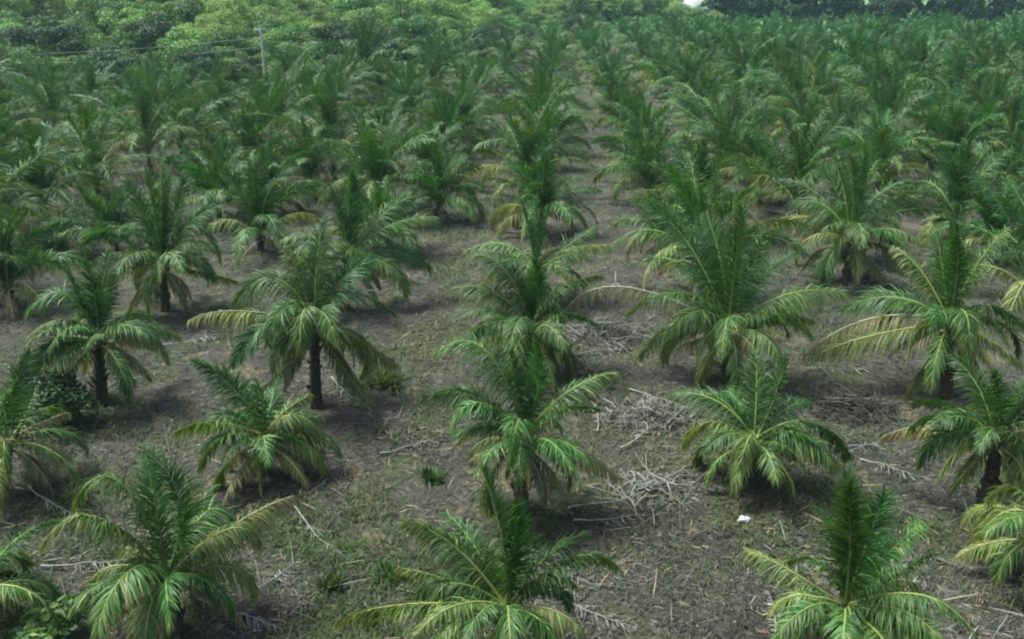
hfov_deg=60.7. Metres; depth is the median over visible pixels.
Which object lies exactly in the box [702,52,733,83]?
coconut palm
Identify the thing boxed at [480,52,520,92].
coconut palm
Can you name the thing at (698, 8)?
tree
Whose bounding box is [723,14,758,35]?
coconut palm
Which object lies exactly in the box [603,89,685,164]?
coconut palm
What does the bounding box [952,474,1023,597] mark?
coconut palm
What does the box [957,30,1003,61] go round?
coconut palm
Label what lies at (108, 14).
tree
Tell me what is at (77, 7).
tree
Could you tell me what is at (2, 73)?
coconut palm
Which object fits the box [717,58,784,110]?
coconut palm
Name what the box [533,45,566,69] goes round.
coconut palm
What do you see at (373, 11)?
tree
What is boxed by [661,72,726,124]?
coconut palm
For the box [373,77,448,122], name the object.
coconut palm
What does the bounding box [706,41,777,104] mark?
coconut palm
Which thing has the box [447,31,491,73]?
coconut palm
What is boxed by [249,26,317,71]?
tree
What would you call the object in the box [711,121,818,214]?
coconut palm
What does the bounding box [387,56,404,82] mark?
coconut palm
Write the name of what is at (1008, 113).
coconut palm
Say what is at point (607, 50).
coconut palm
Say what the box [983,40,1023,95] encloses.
coconut palm
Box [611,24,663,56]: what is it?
coconut palm
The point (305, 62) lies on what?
coconut palm
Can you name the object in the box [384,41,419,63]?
tree
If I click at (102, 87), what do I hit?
coconut palm
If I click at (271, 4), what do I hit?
tree
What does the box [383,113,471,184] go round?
coconut palm
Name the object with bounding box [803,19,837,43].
coconut palm
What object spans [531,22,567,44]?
coconut palm
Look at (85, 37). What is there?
tree
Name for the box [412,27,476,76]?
coconut palm
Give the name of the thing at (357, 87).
coconut palm
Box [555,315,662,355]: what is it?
brush pile
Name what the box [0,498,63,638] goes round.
coconut palm
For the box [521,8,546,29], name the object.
tree
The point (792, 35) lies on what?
coconut palm
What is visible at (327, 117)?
coconut palm
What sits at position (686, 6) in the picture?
tree
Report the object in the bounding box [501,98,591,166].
coconut palm
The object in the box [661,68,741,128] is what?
coconut palm
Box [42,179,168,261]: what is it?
coconut palm
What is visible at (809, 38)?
coconut palm
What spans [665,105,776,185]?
coconut palm
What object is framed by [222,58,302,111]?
coconut palm
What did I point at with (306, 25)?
tree
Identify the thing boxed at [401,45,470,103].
coconut palm
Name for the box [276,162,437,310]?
coconut palm
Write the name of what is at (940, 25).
distant palms
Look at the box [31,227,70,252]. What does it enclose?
shrub
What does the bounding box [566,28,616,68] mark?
coconut palm
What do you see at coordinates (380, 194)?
coconut palm
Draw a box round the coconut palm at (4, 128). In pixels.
[0,98,45,145]
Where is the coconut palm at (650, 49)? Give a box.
[629,38,680,80]
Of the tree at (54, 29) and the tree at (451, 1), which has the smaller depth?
the tree at (54, 29)
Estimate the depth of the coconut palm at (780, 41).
119.42 m
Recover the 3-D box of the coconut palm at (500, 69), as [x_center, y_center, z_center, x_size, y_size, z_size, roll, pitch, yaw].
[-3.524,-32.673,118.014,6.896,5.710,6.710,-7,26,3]
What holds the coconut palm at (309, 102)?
on the ground at (394, 468)
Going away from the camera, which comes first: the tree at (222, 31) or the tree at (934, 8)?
the tree at (222, 31)
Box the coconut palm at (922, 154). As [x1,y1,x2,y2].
[828,104,944,181]
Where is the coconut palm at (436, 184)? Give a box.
[382,140,487,225]
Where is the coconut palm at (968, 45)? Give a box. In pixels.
[939,41,984,59]
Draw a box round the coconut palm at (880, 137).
[814,98,958,208]
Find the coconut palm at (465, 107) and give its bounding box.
[422,86,501,147]
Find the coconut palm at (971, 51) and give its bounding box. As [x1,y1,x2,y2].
[941,47,993,84]
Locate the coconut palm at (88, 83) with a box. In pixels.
[46,51,133,126]
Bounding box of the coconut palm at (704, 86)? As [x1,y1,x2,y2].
[648,58,777,140]
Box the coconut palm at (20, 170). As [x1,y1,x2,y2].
[0,146,82,252]
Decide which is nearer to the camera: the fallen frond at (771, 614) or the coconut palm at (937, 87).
the fallen frond at (771, 614)
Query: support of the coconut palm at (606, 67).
on the ground at (394, 468)
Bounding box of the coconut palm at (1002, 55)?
[975,33,1023,74]
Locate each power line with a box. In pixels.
[18,38,248,54]
[27,47,257,63]
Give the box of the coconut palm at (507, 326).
[446,239,607,391]
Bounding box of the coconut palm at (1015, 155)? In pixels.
[963,139,1023,228]
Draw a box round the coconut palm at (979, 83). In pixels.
[946,72,1012,109]
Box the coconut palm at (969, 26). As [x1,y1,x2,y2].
[942,20,985,46]
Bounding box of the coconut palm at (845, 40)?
[817,32,853,59]
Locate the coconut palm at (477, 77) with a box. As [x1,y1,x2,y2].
[438,59,506,111]
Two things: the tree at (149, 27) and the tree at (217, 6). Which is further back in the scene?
the tree at (217, 6)
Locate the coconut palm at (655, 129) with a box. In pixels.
[589,107,692,181]
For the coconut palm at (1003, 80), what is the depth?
107.67 m
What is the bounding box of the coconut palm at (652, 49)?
[630,41,674,61]
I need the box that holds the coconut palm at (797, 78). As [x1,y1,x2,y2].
[736,45,864,142]
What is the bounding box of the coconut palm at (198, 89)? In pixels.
[140,58,231,105]
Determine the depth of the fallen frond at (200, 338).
38.70 m
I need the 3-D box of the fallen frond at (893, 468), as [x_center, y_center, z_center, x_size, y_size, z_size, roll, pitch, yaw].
[12.544,4.956,28.536,2.291,0.283,0.724,10,23,24]
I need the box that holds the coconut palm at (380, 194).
[328,175,443,255]
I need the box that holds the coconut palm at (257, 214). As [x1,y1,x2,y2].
[198,143,328,268]
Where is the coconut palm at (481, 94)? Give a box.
[431,79,497,127]
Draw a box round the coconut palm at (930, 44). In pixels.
[890,33,958,57]
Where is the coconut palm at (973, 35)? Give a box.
[944,30,978,55]
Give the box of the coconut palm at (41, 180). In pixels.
[0,127,109,226]
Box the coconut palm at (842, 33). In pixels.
[833,24,855,45]
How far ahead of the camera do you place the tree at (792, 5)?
243.02 m
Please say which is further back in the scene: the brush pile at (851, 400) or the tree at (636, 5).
the tree at (636, 5)
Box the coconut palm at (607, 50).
[578,38,629,76]
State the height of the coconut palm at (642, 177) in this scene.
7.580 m
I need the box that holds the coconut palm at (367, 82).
[315,46,389,100]
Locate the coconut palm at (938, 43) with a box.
[905,36,945,59]
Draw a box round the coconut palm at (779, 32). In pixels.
[771,24,792,40]
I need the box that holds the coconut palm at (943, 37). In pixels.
[925,33,952,52]
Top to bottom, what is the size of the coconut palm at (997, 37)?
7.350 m
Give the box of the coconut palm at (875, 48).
[855,29,898,60]
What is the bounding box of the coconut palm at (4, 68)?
[0,59,26,117]
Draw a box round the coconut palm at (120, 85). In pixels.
[106,75,141,115]
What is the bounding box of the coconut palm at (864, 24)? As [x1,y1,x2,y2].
[846,17,897,56]
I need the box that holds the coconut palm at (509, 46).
[486,38,529,73]
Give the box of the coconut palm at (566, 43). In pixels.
[541,30,582,67]
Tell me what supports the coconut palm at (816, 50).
on the ground at (394, 468)
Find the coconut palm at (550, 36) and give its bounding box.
[529,27,571,54]
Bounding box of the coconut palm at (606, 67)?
[577,50,634,108]
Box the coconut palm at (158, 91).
[106,54,205,130]
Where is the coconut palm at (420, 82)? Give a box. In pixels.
[380,60,442,106]
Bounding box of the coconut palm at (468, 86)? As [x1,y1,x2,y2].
[404,64,517,142]
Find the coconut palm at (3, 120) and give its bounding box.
[0,116,15,212]
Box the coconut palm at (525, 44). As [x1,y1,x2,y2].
[494,31,530,60]
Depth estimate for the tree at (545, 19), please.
227.87 m
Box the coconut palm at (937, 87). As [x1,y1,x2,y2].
[902,82,979,129]
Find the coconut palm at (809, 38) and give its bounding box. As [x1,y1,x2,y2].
[785,27,823,48]
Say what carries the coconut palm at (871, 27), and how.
on the ground at (394, 468)
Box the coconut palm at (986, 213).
[930,178,1023,262]
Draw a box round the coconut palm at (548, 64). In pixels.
[505,43,592,101]
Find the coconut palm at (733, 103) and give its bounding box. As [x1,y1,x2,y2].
[662,74,798,155]
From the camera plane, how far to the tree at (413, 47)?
142.84 m
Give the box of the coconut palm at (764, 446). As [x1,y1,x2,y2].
[666,347,855,513]
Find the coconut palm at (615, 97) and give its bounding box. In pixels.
[591,83,645,130]
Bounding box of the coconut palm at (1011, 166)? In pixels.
[933,119,1023,200]
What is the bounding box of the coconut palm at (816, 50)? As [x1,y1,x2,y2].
[780,35,867,106]
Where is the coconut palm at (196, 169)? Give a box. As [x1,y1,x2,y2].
[148,138,279,224]
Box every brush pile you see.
[445,178,499,193]
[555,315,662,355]
[581,445,707,524]
[593,389,711,435]
[784,380,914,435]
[831,266,916,290]
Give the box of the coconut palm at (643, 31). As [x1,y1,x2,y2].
[616,26,655,42]
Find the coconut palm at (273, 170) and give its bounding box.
[222,138,327,222]
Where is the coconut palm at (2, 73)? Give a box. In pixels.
[0,33,35,113]
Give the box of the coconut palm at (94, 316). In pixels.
[23,244,183,407]
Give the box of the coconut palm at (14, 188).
[0,147,53,270]
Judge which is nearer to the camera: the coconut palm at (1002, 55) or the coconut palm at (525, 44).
the coconut palm at (1002, 55)
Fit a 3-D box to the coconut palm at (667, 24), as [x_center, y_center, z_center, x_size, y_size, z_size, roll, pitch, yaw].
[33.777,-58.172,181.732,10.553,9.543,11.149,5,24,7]
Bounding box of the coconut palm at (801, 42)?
[789,35,821,58]
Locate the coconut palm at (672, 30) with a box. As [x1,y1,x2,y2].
[656,24,690,56]
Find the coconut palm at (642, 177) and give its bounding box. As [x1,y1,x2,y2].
[586,124,711,205]
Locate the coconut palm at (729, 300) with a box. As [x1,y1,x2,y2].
[559,194,849,393]
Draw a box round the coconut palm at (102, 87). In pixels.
[55,64,113,112]
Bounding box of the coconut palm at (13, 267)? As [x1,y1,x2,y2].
[0,205,96,321]
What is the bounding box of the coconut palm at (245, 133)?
[191,106,297,160]
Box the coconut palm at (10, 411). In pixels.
[0,346,90,515]
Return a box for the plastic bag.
[738,515,750,523]
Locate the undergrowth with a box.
[0,0,619,98]
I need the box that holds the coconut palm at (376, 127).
[340,112,406,163]
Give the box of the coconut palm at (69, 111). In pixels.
[48,92,89,134]
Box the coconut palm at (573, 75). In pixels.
[523,48,580,84]
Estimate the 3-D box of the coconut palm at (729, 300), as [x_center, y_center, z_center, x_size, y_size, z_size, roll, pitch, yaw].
[7.557,-0.975,34.239,9.657,7.802,6.554,15,26,34]
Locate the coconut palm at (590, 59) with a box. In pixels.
[579,47,610,76]
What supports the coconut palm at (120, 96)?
on the ground at (394, 468)
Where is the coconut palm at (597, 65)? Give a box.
[583,50,645,87]
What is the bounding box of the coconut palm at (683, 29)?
[656,17,707,50]
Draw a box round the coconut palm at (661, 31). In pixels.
[651,26,665,39]
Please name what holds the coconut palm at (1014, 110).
on the ground at (394, 468)
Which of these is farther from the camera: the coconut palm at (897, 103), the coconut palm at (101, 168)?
the coconut palm at (897, 103)
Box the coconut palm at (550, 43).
[533,39,573,58]
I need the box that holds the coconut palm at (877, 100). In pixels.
[835,74,926,139]
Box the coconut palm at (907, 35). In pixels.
[893,23,925,47]
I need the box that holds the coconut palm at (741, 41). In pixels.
[715,31,756,64]
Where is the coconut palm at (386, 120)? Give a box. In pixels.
[337,102,409,148]
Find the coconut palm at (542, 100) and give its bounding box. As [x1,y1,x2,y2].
[491,73,604,149]
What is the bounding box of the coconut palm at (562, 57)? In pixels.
[539,48,575,67]
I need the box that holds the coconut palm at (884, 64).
[833,45,935,102]
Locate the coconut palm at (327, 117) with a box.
[246,69,394,186]
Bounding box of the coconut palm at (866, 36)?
[841,26,889,55]
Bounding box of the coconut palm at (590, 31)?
[576,24,609,50]
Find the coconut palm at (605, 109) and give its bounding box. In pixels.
[586,84,627,124]
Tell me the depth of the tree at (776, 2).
245.96 m
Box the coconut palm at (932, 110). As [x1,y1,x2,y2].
[896,95,991,170]
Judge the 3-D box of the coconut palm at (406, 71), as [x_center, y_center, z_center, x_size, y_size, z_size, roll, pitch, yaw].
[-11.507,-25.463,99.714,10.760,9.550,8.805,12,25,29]
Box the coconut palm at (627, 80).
[610,69,643,93]
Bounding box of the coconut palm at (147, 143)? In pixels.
[66,62,212,183]
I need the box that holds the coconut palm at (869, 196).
[765,146,955,265]
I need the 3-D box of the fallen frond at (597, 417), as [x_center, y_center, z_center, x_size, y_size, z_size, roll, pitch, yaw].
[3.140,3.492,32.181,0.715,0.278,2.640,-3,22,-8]
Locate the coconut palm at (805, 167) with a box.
[719,109,891,236]
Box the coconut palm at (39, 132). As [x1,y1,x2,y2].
[2,110,85,175]
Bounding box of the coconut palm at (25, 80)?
[0,59,83,123]
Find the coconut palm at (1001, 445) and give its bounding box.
[878,349,1023,521]
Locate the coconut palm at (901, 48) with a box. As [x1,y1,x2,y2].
[889,38,937,59]
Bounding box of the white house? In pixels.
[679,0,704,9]
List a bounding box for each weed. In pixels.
[311,565,350,596]
[352,604,382,634]
[355,362,411,394]
[366,557,412,586]
[418,465,446,486]
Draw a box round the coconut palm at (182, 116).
[109,67,240,160]
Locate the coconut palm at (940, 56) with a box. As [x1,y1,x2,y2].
[892,50,950,100]
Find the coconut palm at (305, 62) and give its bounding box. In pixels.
[270,48,329,96]
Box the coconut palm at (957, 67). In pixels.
[912,44,1000,98]
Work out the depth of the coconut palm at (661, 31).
192.90 m
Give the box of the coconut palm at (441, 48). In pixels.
[393,29,476,90]
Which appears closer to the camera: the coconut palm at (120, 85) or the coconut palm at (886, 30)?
the coconut palm at (120, 85)
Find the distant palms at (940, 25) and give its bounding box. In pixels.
[536,5,1023,47]
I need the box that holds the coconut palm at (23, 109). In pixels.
[0,82,46,131]
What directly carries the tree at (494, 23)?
on the ground at (394, 468)
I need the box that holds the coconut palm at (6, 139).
[0,129,18,176]
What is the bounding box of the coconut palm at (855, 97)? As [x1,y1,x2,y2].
[814,77,881,126]
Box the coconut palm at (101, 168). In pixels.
[10,104,175,202]
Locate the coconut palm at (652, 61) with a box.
[630,44,686,93]
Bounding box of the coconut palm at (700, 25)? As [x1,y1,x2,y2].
[690,14,722,42]
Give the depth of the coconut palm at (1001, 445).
25.02 m
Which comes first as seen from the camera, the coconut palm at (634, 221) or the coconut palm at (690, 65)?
the coconut palm at (634, 221)
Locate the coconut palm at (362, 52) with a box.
[319,17,407,97]
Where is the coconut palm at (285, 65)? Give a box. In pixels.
[241,45,323,106]
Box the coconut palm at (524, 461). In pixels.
[429,331,624,519]
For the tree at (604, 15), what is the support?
on the ground at (394, 468)
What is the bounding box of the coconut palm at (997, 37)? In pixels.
[973,28,1020,49]
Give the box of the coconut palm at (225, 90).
[186,73,248,136]
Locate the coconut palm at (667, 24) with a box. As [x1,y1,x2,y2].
[654,16,694,42]
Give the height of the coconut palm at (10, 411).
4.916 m
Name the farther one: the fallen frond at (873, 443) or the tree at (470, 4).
the tree at (470, 4)
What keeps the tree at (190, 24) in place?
on the ground at (394, 468)
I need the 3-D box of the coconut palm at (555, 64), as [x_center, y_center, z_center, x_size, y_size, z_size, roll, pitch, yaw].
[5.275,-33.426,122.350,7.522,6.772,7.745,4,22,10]
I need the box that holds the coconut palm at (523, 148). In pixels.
[457,100,598,207]
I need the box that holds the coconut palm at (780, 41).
[752,25,800,68]
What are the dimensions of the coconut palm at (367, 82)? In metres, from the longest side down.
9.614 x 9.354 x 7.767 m
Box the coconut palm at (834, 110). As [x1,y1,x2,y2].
[800,89,874,163]
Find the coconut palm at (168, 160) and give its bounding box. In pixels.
[161,129,259,194]
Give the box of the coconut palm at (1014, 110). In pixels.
[953,81,1023,153]
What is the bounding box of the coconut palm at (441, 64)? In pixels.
[419,58,458,80]
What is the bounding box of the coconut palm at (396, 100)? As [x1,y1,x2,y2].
[340,86,419,135]
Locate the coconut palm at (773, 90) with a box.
[742,69,826,132]
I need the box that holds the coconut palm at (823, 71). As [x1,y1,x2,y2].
[773,50,864,107]
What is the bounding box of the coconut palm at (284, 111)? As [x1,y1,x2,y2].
[217,62,338,154]
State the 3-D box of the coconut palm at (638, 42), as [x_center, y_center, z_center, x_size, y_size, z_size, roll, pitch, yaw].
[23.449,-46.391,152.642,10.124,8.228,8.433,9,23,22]
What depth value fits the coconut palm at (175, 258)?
40.94 m
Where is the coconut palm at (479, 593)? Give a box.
[331,457,623,638]
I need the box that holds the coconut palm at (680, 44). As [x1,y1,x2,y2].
[667,32,695,57]
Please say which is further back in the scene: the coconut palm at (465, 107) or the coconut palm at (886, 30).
the coconut palm at (886, 30)
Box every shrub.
[8,368,99,421]
[8,594,90,638]
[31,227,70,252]
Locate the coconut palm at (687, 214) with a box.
[610,151,813,316]
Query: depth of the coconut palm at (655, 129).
67.26 m
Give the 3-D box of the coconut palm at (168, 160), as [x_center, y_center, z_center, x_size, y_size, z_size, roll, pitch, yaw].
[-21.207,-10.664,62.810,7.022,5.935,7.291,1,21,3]
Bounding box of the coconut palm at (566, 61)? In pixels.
[532,50,584,86]
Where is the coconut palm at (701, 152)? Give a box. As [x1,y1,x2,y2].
[627,133,775,244]
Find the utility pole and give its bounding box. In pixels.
[254,27,265,75]
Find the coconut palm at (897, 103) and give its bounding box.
[827,56,947,158]
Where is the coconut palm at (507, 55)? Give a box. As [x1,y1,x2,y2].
[490,49,520,79]
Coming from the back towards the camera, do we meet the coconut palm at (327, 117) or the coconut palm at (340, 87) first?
the coconut palm at (340, 87)
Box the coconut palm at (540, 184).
[485,140,602,242]
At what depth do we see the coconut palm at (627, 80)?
116.65 m
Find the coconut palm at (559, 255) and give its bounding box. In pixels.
[463,193,611,304]
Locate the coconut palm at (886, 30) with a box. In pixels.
[865,18,911,48]
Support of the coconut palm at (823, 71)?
on the ground at (394, 468)
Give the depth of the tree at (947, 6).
245.98 m
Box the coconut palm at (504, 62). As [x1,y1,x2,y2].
[484,52,520,86]
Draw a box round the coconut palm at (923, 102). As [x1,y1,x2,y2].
[899,87,949,124]
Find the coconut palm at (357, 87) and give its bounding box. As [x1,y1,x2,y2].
[285,53,380,119]
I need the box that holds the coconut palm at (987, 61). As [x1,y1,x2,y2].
[947,46,1016,88]
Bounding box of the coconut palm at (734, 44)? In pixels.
[684,27,791,98]
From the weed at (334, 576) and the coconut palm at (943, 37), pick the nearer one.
the weed at (334, 576)
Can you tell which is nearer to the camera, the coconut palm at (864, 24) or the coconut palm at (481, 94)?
the coconut palm at (481, 94)
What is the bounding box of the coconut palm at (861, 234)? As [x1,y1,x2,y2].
[784,149,920,291]
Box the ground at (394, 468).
[0,0,1023,638]
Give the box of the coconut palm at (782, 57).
[754,36,825,90]
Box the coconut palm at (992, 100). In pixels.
[953,91,1013,156]
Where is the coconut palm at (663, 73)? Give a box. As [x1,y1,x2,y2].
[633,40,697,99]
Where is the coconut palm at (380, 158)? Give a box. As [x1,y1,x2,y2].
[306,106,454,220]
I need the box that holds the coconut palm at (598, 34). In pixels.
[569,26,618,57]
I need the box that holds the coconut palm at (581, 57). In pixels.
[575,47,593,73]
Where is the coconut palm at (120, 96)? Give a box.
[78,86,160,153]
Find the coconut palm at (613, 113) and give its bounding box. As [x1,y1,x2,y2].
[591,86,670,140]
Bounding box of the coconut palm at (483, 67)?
[450,53,509,97]
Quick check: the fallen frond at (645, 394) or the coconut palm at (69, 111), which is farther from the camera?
the coconut palm at (69, 111)
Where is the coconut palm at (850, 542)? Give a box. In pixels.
[738,460,978,638]
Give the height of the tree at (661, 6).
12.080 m
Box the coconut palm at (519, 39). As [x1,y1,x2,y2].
[494,31,529,53]
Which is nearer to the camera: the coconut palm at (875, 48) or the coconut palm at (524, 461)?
the coconut palm at (524, 461)
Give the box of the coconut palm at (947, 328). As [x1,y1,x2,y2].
[799,217,1023,402]
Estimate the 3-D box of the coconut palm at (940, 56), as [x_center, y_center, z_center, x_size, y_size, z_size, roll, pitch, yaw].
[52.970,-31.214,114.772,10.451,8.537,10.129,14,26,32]
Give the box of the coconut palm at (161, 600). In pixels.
[38,443,302,638]
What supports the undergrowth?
on the ground at (394, 468)
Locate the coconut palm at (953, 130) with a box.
[892,86,1020,185]
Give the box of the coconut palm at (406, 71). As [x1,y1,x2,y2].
[360,53,448,118]
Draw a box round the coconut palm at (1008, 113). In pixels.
[969,84,1023,128]
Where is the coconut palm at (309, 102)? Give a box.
[253,60,358,132]
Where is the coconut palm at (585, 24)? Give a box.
[563,11,613,47]
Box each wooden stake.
[164,424,171,458]
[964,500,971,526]
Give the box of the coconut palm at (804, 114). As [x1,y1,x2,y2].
[751,72,867,162]
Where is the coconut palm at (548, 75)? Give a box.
[498,65,585,115]
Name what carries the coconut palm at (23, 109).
on the ground at (394, 468)
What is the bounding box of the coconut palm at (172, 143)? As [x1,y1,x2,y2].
[163,97,234,148]
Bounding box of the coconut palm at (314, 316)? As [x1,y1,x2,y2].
[186,213,401,409]
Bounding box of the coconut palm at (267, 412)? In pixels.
[168,358,343,507]
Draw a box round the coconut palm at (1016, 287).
[923,170,1023,330]
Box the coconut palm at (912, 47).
[888,38,943,80]
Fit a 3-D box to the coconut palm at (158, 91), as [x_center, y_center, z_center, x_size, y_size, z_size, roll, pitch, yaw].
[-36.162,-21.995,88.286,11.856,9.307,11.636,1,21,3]
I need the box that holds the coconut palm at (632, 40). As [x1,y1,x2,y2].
[615,35,647,63]
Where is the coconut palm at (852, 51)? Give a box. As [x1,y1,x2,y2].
[811,22,904,91]
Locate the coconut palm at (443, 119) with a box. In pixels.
[389,84,492,160]
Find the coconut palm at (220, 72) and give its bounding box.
[189,59,251,103]
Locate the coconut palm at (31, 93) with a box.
[0,49,125,145]
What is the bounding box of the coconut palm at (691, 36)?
[673,30,713,56]
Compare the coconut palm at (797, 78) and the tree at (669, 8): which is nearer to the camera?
the coconut palm at (797, 78)
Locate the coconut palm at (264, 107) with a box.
[201,75,320,157]
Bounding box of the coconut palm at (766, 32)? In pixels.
[745,31,785,58]
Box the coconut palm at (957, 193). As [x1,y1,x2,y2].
[882,134,1023,248]
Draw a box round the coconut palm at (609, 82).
[590,69,643,101]
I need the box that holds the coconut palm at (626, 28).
[612,16,656,58]
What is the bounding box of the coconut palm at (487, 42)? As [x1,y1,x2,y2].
[478,24,529,64]
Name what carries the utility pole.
on the ground at (394, 468)
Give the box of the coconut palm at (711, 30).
[694,24,730,61]
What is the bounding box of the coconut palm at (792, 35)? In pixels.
[777,28,808,47]
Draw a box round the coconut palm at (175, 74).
[125,62,214,122]
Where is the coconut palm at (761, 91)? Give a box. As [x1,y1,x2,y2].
[720,63,787,123]
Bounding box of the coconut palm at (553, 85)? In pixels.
[501,75,586,131]
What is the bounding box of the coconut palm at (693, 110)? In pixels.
[664,85,762,153]
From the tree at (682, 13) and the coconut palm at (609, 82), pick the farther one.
the tree at (682, 13)
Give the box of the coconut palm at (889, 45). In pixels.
[867,39,913,67]
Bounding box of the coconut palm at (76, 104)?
[32,81,130,163]
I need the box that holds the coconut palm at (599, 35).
[576,26,613,59]
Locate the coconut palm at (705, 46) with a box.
[683,24,731,78]
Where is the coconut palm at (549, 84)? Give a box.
[487,58,594,138]
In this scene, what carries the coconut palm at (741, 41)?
on the ground at (394, 468)
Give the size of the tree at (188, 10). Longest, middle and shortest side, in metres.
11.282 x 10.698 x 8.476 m
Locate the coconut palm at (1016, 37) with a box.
[974,18,1023,64]
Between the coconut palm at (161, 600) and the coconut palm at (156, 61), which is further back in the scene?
the coconut palm at (156, 61)
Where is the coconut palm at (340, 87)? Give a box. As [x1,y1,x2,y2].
[291,53,376,126]
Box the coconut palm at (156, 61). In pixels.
[105,44,197,110]
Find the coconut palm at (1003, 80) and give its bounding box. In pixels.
[980,65,1022,95]
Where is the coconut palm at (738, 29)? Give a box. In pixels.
[733,25,760,46]
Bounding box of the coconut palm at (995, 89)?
[942,57,1023,146]
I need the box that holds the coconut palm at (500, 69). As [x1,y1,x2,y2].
[462,56,512,89]
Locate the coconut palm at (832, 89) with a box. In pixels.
[803,70,871,123]
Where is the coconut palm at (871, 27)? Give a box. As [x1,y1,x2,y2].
[858,20,887,51]
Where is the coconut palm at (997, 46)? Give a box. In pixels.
[976,39,1019,61]
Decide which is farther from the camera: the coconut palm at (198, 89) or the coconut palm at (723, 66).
the coconut palm at (723, 66)
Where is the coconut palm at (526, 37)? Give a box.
[517,26,542,49]
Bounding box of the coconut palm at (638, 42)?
[620,29,674,65]
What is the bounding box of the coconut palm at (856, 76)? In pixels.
[833,50,905,89]
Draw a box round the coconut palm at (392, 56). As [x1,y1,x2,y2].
[370,50,406,91]
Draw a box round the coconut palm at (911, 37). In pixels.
[894,27,931,45]
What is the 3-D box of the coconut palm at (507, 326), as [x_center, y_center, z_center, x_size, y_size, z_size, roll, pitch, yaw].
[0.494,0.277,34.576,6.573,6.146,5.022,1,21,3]
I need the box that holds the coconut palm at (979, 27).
[951,19,1001,43]
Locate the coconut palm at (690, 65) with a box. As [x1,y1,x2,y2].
[649,46,728,108]
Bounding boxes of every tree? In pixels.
[0,0,39,23]
[0,9,27,27]
[0,22,30,47]
[0,26,59,63]
[0,45,45,95]
[1,44,58,92]
[16,0,73,24]
[23,15,95,69]
[30,57,75,94]
[35,19,103,59]
[51,54,112,92]
[67,0,115,26]
[73,0,136,40]
[85,49,139,96]
[87,6,156,52]
[88,31,143,73]
[88,40,134,79]
[114,50,170,85]
[116,12,175,63]
[117,0,150,17]
[122,1,182,27]
[132,61,169,82]
[133,0,201,22]
[148,0,212,27]
[150,25,219,61]
[153,21,197,54]
[156,27,228,75]
[170,43,218,97]
[194,8,263,57]
[199,0,230,22]
[202,22,265,82]
[204,0,261,38]
[206,46,252,90]
[213,55,263,100]
[228,0,298,22]
[241,16,302,58]
[247,4,291,38]
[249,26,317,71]
[261,63,282,92]
[262,59,288,73]
[286,0,327,23]
[290,20,325,45]
[293,40,346,64]
[293,63,324,82]
[294,18,357,65]
[295,8,340,38]
[326,38,381,84]
[328,0,387,18]
[332,12,399,48]
[341,6,397,55]
[370,42,403,75]
[376,0,417,12]
[376,0,439,44]
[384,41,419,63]
[390,15,434,53]
[395,10,427,39]
[406,45,426,74]
[419,0,461,24]
[420,27,471,59]
[427,16,463,33]
[437,0,465,16]
[454,0,495,13]
[454,3,503,35]
[459,0,492,20]
[464,27,495,59]
[467,26,494,49]
[470,14,501,27]
[490,0,520,7]
[490,25,516,49]
[498,9,515,24]
[503,15,521,30]
[509,0,528,13]
[513,22,539,45]
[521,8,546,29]
[530,3,547,18]
[535,15,553,32]
[535,19,561,36]
[543,0,559,13]
[546,0,603,18]
[547,13,563,20]
[556,10,571,18]
[560,14,582,39]
[573,0,613,21]
[581,0,634,27]
[588,0,621,26]
[593,12,610,23]
[600,24,613,33]
[609,0,656,22]
[615,16,633,32]
[617,0,670,24]
[641,0,668,16]
[643,0,683,28]
[655,0,692,19]
[665,9,695,22]
[685,7,713,18]
[697,10,724,25]
[700,0,744,21]
[712,0,763,23]
[736,0,770,25]
[748,0,780,27]
[763,0,804,27]
[779,0,814,26]
[795,0,846,33]
[802,0,857,27]
[833,0,865,26]
[851,0,897,23]
[868,0,909,23]
[880,0,929,26]
[897,0,942,24]
[910,0,966,25]
[938,0,972,15]
[948,0,991,23]
[962,0,1016,22]
[981,1,1014,24]
[992,0,1023,26]
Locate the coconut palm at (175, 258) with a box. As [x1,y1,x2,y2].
[80,159,238,319]
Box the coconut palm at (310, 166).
[264,111,358,205]
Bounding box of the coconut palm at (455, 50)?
[401,36,475,68]
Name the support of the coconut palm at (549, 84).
on the ground at (394, 468)
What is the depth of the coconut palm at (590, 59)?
139.20 m
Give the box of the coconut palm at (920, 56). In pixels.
[878,32,967,104]
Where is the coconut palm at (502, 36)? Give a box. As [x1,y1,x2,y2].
[480,26,528,68]
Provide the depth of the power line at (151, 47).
108.93 m
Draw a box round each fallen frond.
[27,486,85,520]
[40,558,128,570]
[163,332,242,345]
[197,597,284,632]
[254,558,304,590]
[293,504,349,560]
[331,376,373,410]
[380,432,449,454]
[549,589,640,631]
[568,479,683,508]
[573,349,626,355]
[574,513,660,526]
[589,400,606,432]
[619,422,658,449]
[629,388,694,412]
[641,461,695,484]
[763,590,782,635]
[806,366,881,374]
[845,439,890,451]
[860,458,931,481]
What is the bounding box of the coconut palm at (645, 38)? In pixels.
[623,30,664,60]
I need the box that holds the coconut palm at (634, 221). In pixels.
[611,185,703,268]
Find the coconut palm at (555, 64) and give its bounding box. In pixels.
[522,57,575,85]
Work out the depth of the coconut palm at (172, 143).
82.22 m
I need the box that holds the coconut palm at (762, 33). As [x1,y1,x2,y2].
[746,29,781,51]
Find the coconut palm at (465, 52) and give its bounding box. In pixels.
[452,41,478,76]

